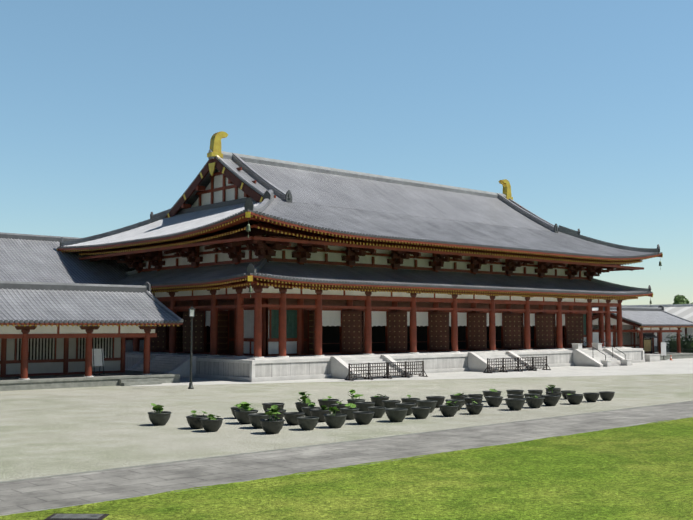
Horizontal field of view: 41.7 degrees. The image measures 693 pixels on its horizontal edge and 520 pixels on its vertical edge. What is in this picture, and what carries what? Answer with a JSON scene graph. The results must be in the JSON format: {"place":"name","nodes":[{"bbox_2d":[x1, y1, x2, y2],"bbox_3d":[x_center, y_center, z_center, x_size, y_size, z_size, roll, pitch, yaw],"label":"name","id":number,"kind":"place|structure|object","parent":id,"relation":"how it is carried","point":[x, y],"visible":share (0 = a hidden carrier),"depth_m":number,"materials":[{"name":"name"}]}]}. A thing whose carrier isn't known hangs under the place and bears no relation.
{"place":"outdoors","nodes":[
{"label":"outdoors","id":0,"kind":"place"},
{"bbox_2d":[165,158,520,217],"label":"hall gables","id":1,"kind":"object","parent":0,"point":[225,184],"visible":0.31,"depth_m":68.57,"materials":[{"name":"white paint"}]},
{"bbox_2d":[0,374,692,480],"bbox_3d":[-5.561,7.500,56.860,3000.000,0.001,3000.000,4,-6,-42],"label":"ground","id":2,"kind":"structure","parent":0,"point":[50,432],"depth_m":34.79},
{"bbox_2d":[0,232,143,351],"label":"building","id":3,"kind":"structure","parent":2,"relation":"on","point":[30,258],"depth_m":70.40,"materials":[{"name":"tile"}]},
{"bbox_2d":[0,281,183,390],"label":"corridor","id":4,"kind":"object","parent":2,"relation":"on","point":[52,335],"visible":1,"depth_m":52.40,"materials":[{"name":"tile"}]},
{"bbox_2d":[92,348,103,375],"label":"sign board","id":5,"kind":"object","parent":4,"relation":"on","point":[97,357],"visible":0.79,"depth_m":53.00,"materials":[{"name":"metal"}]},
{"bbox_2d":[148,403,171,425],"bbox_3d":[-6.390,5.272,31.113,0.816,0.734,0.804,4,-6,-42],"label":"lotus pot","id":6,"kind":"object","parent":2,"relation":"on","point":[158,416],"visible":1,"depth_m":30.88,"materials":[{"name":"ceramic"}]},
{"bbox_2d":[188,306,194,388],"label":"lamp post","id":7,"kind":"object","parent":2,"relation":"on","point":[191,312],"visible":1,"depth_m":49.02,"materials":[{"name":"metal"}]},
{"bbox_2d":[186,410,207,428],"bbox_3d":[-4.927,5.268,30.070,0.756,0.594,0.745,4,-6,-42],"label":"lotus pot","id":8,"kind":"object","parent":2,"relation":"on","point":[193,421],"visible":0.79,"depth_m":29.83,"materials":[{"name":"ceramic"}]},
{"bbox_2d":[200,414,222,431],"bbox_3d":[-4.337,5.229,29.257,0.754,0.554,0.742,4,-6,-42],"label":"lotus pot","id":9,"kind":"object","parent":2,"relation":"on","point":[211,423],"visible":1,"depth_m":29.03,"materials":[{"name":"stone"}]},
{"bbox_2d":[231,403,250,418],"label":"lotus pot","id":10,"kind":"object","parent":2,"relation":"on","point":[234,408],"visible":0.35,"depth_m":33.20,"materials":[{"name":"ceramic"}]},
{"bbox_2d":[234,402,257,423],"bbox_3d":[-3.493,5.304,31.612,0.851,0.742,0.859,4,-6,-42],"label":"lotus pot","id":11,"kind":"object","parent":2,"relation":"on","point":[242,416],"visible":0.92,"depth_m":31.36,"materials":[{"name":"ceramic"}]},
{"bbox_2d":[248,413,272,428],"bbox_3d":[-2.856,5.345,30.210,0.854,0.459,0.841,4,-6,-42],"label":"lotus pot","id":12,"kind":"object","parent":2,"relation":"on","point":[255,419],"visible":0.75,"depth_m":29.91,"materials":[{"name":"stone"}]},
{"bbox_2d":[260,408,284,433],"bbox_3d":[-2.341,5.077,28.698,0.798,0.777,0.786,4,-6,-42],"label":"lotus pot","id":13,"kind":"object","parent":2,"relation":"on","point":[272,426],"visible":1,"depth_m":28.48,"materials":[{"name":"stone"}]},
{"bbox_2d":[262,402,284,411],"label":"lotus pot","id":14,"kind":"object","parent":2,"relation":"on","point":[269,405],"visible":0.56,"depth_m":34.08,"materials":[{"name":"ceramic"}]},
{"bbox_2d":[266,405,285,418],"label":"lotus pot","id":15,"kind":"object","parent":2,"relation":"on","point":[281,415],"visible":0.52,"depth_m":32.31,"materials":[{"name":"ceramic"}]},
{"bbox_2d":[283,412,304,424],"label":"lotus pot","id":16,"kind":"object","parent":2,"relation":"on","point":[290,418],"visible":0.92,"depth_m":30.96,"materials":[{"name":"ceramic"}]},
{"bbox_2d":[295,392,314,411],"bbox_3d":[-1.600,5.507,35.149,0.786,0.846,0.775,4,-6,-42],"label":"lotus pot","id":17,"kind":"object","parent":2,"relation":"on","point":[305,401],"visible":0.75,"depth_m":35.09,"materials":[{"name":"ceramic"}]},
{"bbox_2d":[297,416,318,429],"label":"lotus pot","id":18,"kind":"object","parent":2,"relation":"on","point":[307,422],"visible":1,"depth_m":29.47,"materials":[{"name":"stone"}]},
{"bbox_2d":[301,403,320,415],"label":"lotus pot","id":19,"kind":"object","parent":2,"relation":"on","point":[306,410],"visible":0.58,"depth_m":33.28,"materials":[{"name":"ceramic"}]},
{"bbox_2d":[310,405,330,421],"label":"lotus pot","id":20,"kind":"object","parent":2,"relation":"on","point":[319,413],"visible":0.62,"depth_m":31.95,"materials":[{"name":"ceramic"}]},
{"bbox_2d":[318,396,338,411],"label":"lotus pot","id":21,"kind":"object","parent":2,"relation":"on","point":[327,402],"visible":0.71,"depth_m":35.82,"materials":[{"name":"ceramic"}]},
{"bbox_2d":[323,407,346,427],"bbox_3d":[-0.378,5.234,30.346,0.795,0.700,0.783,4,-6,-42],"label":"lotus pot","id":22,"kind":"object","parent":2,"relation":"on","point":[333,420],"visible":1,"depth_m":30.11,"materials":[{"name":"ceramic"}]},
{"bbox_2d":[330,400,349,413],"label":"lotus pot","id":23,"kind":"object","parent":2,"relation":"on","point":[340,405],"visible":0.6,"depth_m":34.15,"materials":[{"name":"ceramic"}]},
{"bbox_2d":[340,403,358,419],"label":"lotus pot","id":24,"kind":"object","parent":2,"relation":"on","point":[348,413],"visible":0.9,"depth_m":32.79,"materials":[{"name":"ceramic"}]},
{"bbox_2d":[347,389,364,407],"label":"lotus pot","id":25,"kind":"object","parent":2,"relation":"on","point":[353,400],"visible":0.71,"depth_m":36.78,"materials":[{"name":"ceramic"}]},
{"bbox_2d":[352,411,374,424],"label":"lotus pot","id":26,"kind":"object","parent":2,"relation":"on","point":[363,417],"visible":1,"depth_m":31.20,"materials":[{"name":"ceramic"}]},
{"bbox_2d":[355,402,374,410],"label":"lotus pot","id":27,"kind":"object","parent":2,"relation":"on","point":[362,406],"visible":0.75,"depth_m":34.90,"materials":[{"name":"ceramic"}]},
{"bbox_2d":[367,406,385,417],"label":"lotus pot","id":28,"kind":"object","parent":2,"relation":"on","point":[379,411],"visible":0.92,"depth_m":33.44,"materials":[{"name":"ceramic"}]},
{"bbox_2d":[370,394,388,406],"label":"lotus pot","id":29,"kind":"object","parent":2,"relation":"on","point":[377,400],"visible":0.79,"depth_m":37.60,"materials":[{"name":"ceramic"}]},
{"bbox_2d":[382,400,400,407],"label":"lotus pot","id":30,"kind":"object","parent":2,"relation":"on","point":[388,403],"visible":0.71,"depth_m":35.92,"materials":[{"name":"ceramic"}]},
{"bbox_2d":[385,408,407,421],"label":"lotus pot","id":31,"kind":"object","parent":2,"relation":"on","point":[396,414],"visible":1,"depth_m":31.98,"materials":[{"name":"ceramic"}]},
{"bbox_2d":[395,403,415,414],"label":"lotus pot","id":32,"kind":"object","parent":2,"relation":"on","point":[408,406],"visible":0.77,"depth_m":34.36,"materials":[{"name":"ceramic"}]},
{"bbox_2d":[401,395,419,406],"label":"lotus pot","id":33,"kind":"object","parent":2,"relation":"on","point":[409,400],"visible":0.46,"depth_m":36.94,"materials":[{"name":"ceramic"}]},
{"bbox_2d":[411,407,430,418],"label":"lotus pot","id":34,"kind":"object","parent":2,"relation":"on","point":[420,412],"visible":1,"depth_m":33.08,"materials":[{"name":"ceramic"}]},
{"bbox_2d":[416,400,436,412],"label":"lotus pot","id":35,"kind":"object","parent":2,"relation":"on","point":[427,403],"visible":0.81,"depth_m":35.35,"materials":[{"name":"ceramic"}]},
{"bbox_2d":[426,396,444,407],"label":"lotus pot","id":36,"kind":"object","parent":2,"relation":"on","point":[440,400],"visible":0.62,"depth_m":37.57,"materials":[{"name":"ceramic"}]},
{"bbox_2d":[439,401,458,416],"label":"lotus pot","id":37,"kind":"object","parent":2,"relation":"on","point":[448,410],"visible":1,"depth_m":33.89,"materials":[{"name":"ceramic"}]},
{"bbox_2d":[445,399,463,410],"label":"lotus pot","id":38,"kind":"object","parent":2,"relation":"on","point":[460,402],"visible":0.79,"depth_m":36.29,"materials":[{"name":"ceramic"}]},
{"bbox_2d":[450,393,468,404],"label":"lotus pot","id":39,"kind":"object","parent":2,"relation":"on","point":[458,396],"visible":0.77,"depth_m":38.72,"materials":[{"name":"ceramic"}]},
{"bbox_2d":[463,397,482,403],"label":"lotus pot","id":40,"kind":"object","parent":2,"relation":"on","point":[467,400],"visible":0.71,"depth_m":37.01,"materials":[{"name":"ceramic"}]},
{"bbox_2d":[465,399,483,414],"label":"lotus pot","id":41,"kind":"object","parent":2,"relation":"on","point":[475,408],"visible":1,"depth_m":34.75,"materials":[{"name":"ceramic"}]},
{"bbox_2d":[468,394,482,397],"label":"lotus pot","id":42,"kind":"object","parent":2,"relation":"on","point":[476,395],"visible":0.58,"depth_m":39.76,"materials":[{"name":"ceramic"}]},
{"bbox_2d":[482,389,501,398],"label":"lotus pot","id":43,"kind":"object","parent":2,"relation":"on","point":[492,392],"visible":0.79,"depth_m":40.48,"materials":[{"name":"ceramic"}]},
{"bbox_2d":[485,396,502,406],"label":"lotus pot","id":44,"kind":"object","parent":2,"relation":"on","point":[493,401],"visible":1,"depth_m":37.95,"materials":[{"name":"ceramic"}]},
{"bbox_2d":[506,390,523,393],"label":"lotus pot","id":45,"kind":"object","parent":2,"relation":"on","point":[514,391],"visible":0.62,"depth_m":41.54,"materials":[{"name":"ceramic"}]},
{"bbox_2d":[505,398,525,410],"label":"lotus pot","id":46,"kind":"object","parent":2,"relation":"on","point":[515,404],"visible":1,"depth_m":36.37,"materials":[{"name":"ceramic"}]},
{"bbox_2d":[507,394,523,398],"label":"lotus pot","id":47,"kind":"object","parent":2,"relation":"on","point":[515,395],"visible":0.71,"depth_m":39.09,"materials":[{"name":"ceramic"}]},
{"bbox_2d":[524,393,539,396],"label":"lotus pot","id":48,"kind":"object","parent":2,"relation":"on","point":[530,394],"visible":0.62,"depth_m":39.97,"materials":[{"name":"ceramic"}]},
{"bbox_2d":[525,395,543,407],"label":"lotus pot","id":49,"kind":"object","parent":2,"relation":"on","point":[534,402],"visible":1,"depth_m":37.39,"materials":[{"name":"ceramic"}]},
{"bbox_2d":[528,390,542,396],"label":"lotus pot","id":50,"kind":"object","parent":2,"relation":"on","point":[540,392],"visible":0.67,"depth_m":42.26,"materials":[{"name":"ceramic"}]},
{"bbox_2d":[541,395,559,405],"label":"lotus pot","id":51,"kind":"object","parent":2,"relation":"on","point":[551,400],"visible":0.92,"depth_m":38.35,"materials":[{"name":"ceramic"}]},
{"bbox_2d":[545,388,560,391],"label":"lotus pot","id":52,"kind":"object","parent":2,"relation":"on","point":[555,389],"visible":0.35,"depth_m":43.24,"materials":[{"name":"ceramic"}]},
{"bbox_2d":[545,385,561,398],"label":"lotus pot","id":53,"kind":"object","parent":2,"relation":"on","point":[552,392],"visible":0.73,"depth_m":40.87,"materials":[{"name":"ceramic"}]},
{"bbox_2d":[561,390,575,398],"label":"lotus pot","id":54,"kind":"object","parent":2,"relation":"on","point":[564,392],"visible":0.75,"depth_m":41.90,"materials":[{"name":"ceramic"}]},
{"bbox_2d":[565,393,583,404],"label":"lotus pot","id":55,"kind":"object","parent":2,"relation":"on","point":[575,399],"visible":1,"depth_m":39.15,"materials":[{"name":"ceramic"}]},
{"bbox_2d":[583,392,599,401],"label":"lotus pot","id":56,"kind":"object","parent":2,"relation":"on","point":[590,397],"visible":1,"depth_m":40.33,"materials":[{"name":"ceramic"}]},
{"bbox_2d":[599,391,614,400],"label":"lotus pot","id":57,"kind":"object","parent":2,"relation":"on","point":[606,395],"visible":0.98,"depth_m":41.14,"materials":[{"name":"ceramic"}]},
{"bbox_2d":[0,401,692,515],"bbox_3d":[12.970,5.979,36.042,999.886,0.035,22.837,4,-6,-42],"label":"path","id":58,"kind":"structure","parent":0,"point":[50,492],"depth_m":22.78,"materials":[{"name":"stone"}]},
{"bbox_2d":[0,0,692,304],"label":"sky","id":59,"kind":"structure","parent":0,"point":[110,110],"materials":[{"name":"blue"}]},
{"bbox_2d":[9,419,692,519],"bbox_3d":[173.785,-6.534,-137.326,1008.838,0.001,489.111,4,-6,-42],"label":"lawn","id":60,"kind":"structure","parent":0,"point":[643,473],"depth_m":18.68,"materials":[{"name":"green plant"}]},
{"bbox_2d":[44,513,108,519],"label":"drain cover","id":61,"kind":"object","parent":60,"relation":"on","point":[59,516],"visible":0.98,"depth_m":16.02,"materials":[{"name":"grey metal"}]},
{"bbox_2d":[0,417,692,519],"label":"edging","id":62,"kind":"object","parent":60,"relation":"on","point":[104,503],"depth_m":20.52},
{"bbox_2d":[57,150,661,295],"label":"hall roof","id":63,"kind":"structure","parent":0,"point":[344,202],"depth_m":69.88,"materials":[{"name":"grey tile"}]},
{"bbox_2d":[207,131,512,199],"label":"roof ornaments","id":64,"kind":"object","parent":63,"relation":"on","point":[215,143],"visible":0.83,"depth_m":67.91},
{"bbox_2d":[57,212,662,299],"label":"eaves","id":65,"kind":"object","parent":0,"point":[264,224],"visible":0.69,"depth_m":62.94,"materials":[{"name":"brown wood"}]},
{"bbox_2d":[246,218,661,303],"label":"hall wind bells","id":66,"kind":"object","parent":65,"relation":"hanging from","point":[248,229],"visible":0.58,"depth_m":54.29,"materials":[{"name":"gold metal"}]},
{"bbox_2d":[167,310,564,326],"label":"hall curtains","id":67,"kind":"object","parent":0,"point":[331,318],"visible":0.25,"depth_m":67.31,"materials":[{"name":"white fabric"}]},
{"bbox_2d":[150,310,583,353],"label":"doors","id":68,"kind":"structure","parent":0,"point":[353,331],"depth_m":68.75,"materials":[{"name":"brown wood"}]},
{"bbox_2d":[138,219,599,356],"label":"hall walls","id":69,"kind":"structure","parent":0,"point":[297,331],"depth_m":66.38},
{"bbox_2d":[125,339,644,381],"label":"stone platform","id":70,"kind":"structure","parent":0,"point":[250,369],"depth_m":61.78,"materials":[{"name":"grey stone"}]},
{"bbox_2d":[130,284,626,357],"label":"columns","id":71,"kind":"structure","parent":70,"relation":"on","point":[258,293],"depth_m":64.40,"materials":[{"name":"red wood"}]},
{"bbox_2d":[90,235,632,278],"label":"roof brackets","id":72,"kind":"object","parent":71,"relation":"on","point":[260,248],"visible":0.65,"depth_m":67.19,"materials":[{"name":"brown wood"}]},
{"bbox_2d":[135,358,692,385],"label":"pavement","id":73,"kind":"structure","parent":0,"point":[677,366],"depth_m":64.54,"materials":[{"name":"stone"}]},
{"bbox_2d":[345,361,427,380],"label":"barrier","id":74,"kind":"object","parent":73,"relation":"on","point":[387,372],"visible":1,"depth_m":58.38,"materials":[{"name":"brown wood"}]},
{"bbox_2d":[483,356,550,372],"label":"barrier","id":75,"kind":"object","parent":73,"relation":"on","point":[512,366],"visible":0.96,"depth_m":67.28,"materials":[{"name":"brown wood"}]},
{"bbox_2d":[592,304,692,351],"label":"striped roof hall","id":76,"kind":"structure","parent":73,"relation":"on","point":[684,311],"depth_m":114.54,"materials":[{"name":"tile"}]},
{"bbox_2d":[592,305,692,359],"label":"corridor","id":77,"kind":"object","parent":73,"relation":"on","point":[638,321],"visible":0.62,"depth_m":93.81,"materials":[{"name":"tile"}]},
{"bbox_2d":[637,333,656,353],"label":"notice board","id":78,"kind":"object","parent":73,"relation":"on","point":[647,345],"visible":0.79,"depth_m":93.58,"materials":[{"name":"brown wood"}]},
{"bbox_2d":[644,354,660,361],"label":"stone block","id":79,"kind":"structure","parent":73,"relation":"on","point":[652,357],"depth_m":86.01,"materials":[{"name":"stone"}]},
{"bbox_2d":[661,342,665,359],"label":"standing sign","id":80,"kind":"object","parent":73,"relation":"on","point":[663,349],"visible":0.91,"depth_m":89.75,"materials":[{"name":"metal"}]},
{"bbox_2d":[664,333,692,352],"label":"tree","id":81,"kind":"object","parent":73,"relation":"on","point":[685,344],"visible":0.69,"depth_m":103.86,"materials":[{"name":"green plant"}]},
{"bbox_2d":[673,294,692,303],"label":"tree","id":82,"kind":"object","parent":73,"relation":"on","point":[680,299],"visible":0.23,"depth_m":132.32,"materials":[{"name":"green plant"}]}
]}

